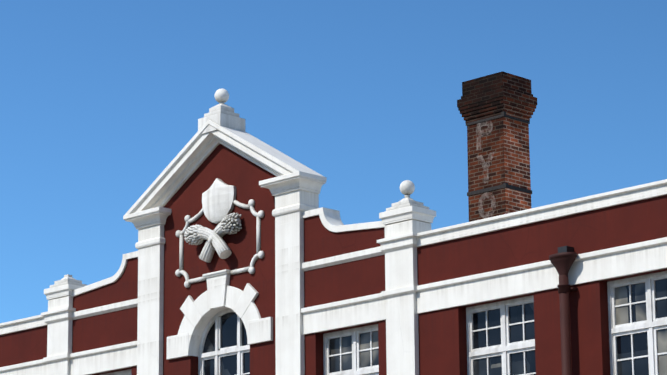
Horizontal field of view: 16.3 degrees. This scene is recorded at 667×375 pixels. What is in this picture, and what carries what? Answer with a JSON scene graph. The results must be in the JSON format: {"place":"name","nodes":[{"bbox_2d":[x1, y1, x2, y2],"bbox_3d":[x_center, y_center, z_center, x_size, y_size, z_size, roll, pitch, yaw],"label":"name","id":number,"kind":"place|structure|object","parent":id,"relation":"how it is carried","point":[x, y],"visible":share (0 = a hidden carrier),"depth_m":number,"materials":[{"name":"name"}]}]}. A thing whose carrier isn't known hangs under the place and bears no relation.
{"place":"outdoors","nodes":[
{"label":"outdoors","id":0,"kind":"place"},
{"bbox_2d":[0,0,666,322],"label":"sky","id":1,"kind":"structure","parent":0,"point":[98,98],"materials":[{"name":"blue"}]},
{"label":"ground","id":2,"kind":"structure","parent":0,"visible":0},
{"bbox_2d":[0,144,666,374],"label":"facade wall","id":3,"kind":"structure","parent":2,"relation":"on","point":[442,334],"depth_m":35.56,"materials":[{"name":"red paint"}]},
{"bbox_2d":[175,178,264,287],"bbox_3d":[-1.941,0.663,37.696,2.094,1.700,0.365,-14,-19,43],"label":"relief emblem","id":4,"kind":"object","parent":3,"relation":"attached to","point":[219,201],"visible":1,"depth_m":37.69,"materials":[{"name":"white paint"}]},
{"bbox_2d":[0,119,666,374],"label":"white trim","id":5,"kind":"structure","parent":3,"relation":"attached to","point":[401,302],"depth_m":36.34,"materials":[{"name":"paint"}]},
{"bbox_2d":[50,274,86,287],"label":"cap","id":6,"kind":"object","parent":5,"relation":"on","point":[68,279],"depth_m":40.44,"materials":[{"name":"white paint"}]},
{"bbox_2d":[198,88,244,133],"bbox_3d":[-1.838,-1.246,38.289,0.540,0.787,0.560,-14,-19,43],"label":"finial","id":7,"kind":"object","parent":5,"relation":"on","point":[221,113],"visible":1,"depth_m":38.13,"materials":[{"name":"white paint"}]},
{"bbox_2d":[386,180,428,210],"bbox_3d":[1.114,0.135,35.106,0.500,0.501,0.420,-14,-19,43],"label":"ball finial","id":8,"kind":"object","parent":5,"relation":"on","point":[407,188],"depth_m":35.03,"materials":[{"name":"white paint"}]},
{"bbox_2d":[101,271,666,374],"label":"windows","id":9,"kind":"structure","parent":3,"relation":"attached to","point":[500,337],"depth_m":33.39,"materials":[{"name":"white wood"}]},
{"bbox_2d":[549,246,577,374],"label":"drainpipe","id":10,"kind":"object","parent":3,"relation":"attached to","point":[563,259],"visible":1,"depth_m":32.23,"materials":[{"name":"metal"}]},
{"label":"roof","id":11,"kind":"object","parent":3,"relation":"attached to","visible":0},
{"bbox_2d":[457,71,536,221],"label":"brick chimney","id":12,"kind":"object","parent":11,"relation":"on","point":[505,103],"visible":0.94,"depth_m":44.83,"materials":[{"name":"brick"}]},
{"bbox_2d":[476,120,495,217],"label":"painted lettering","id":13,"kind":"object","parent":12,"relation":"attached to","point":[480,133],"visible":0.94,"depth_m":44.75}
]}

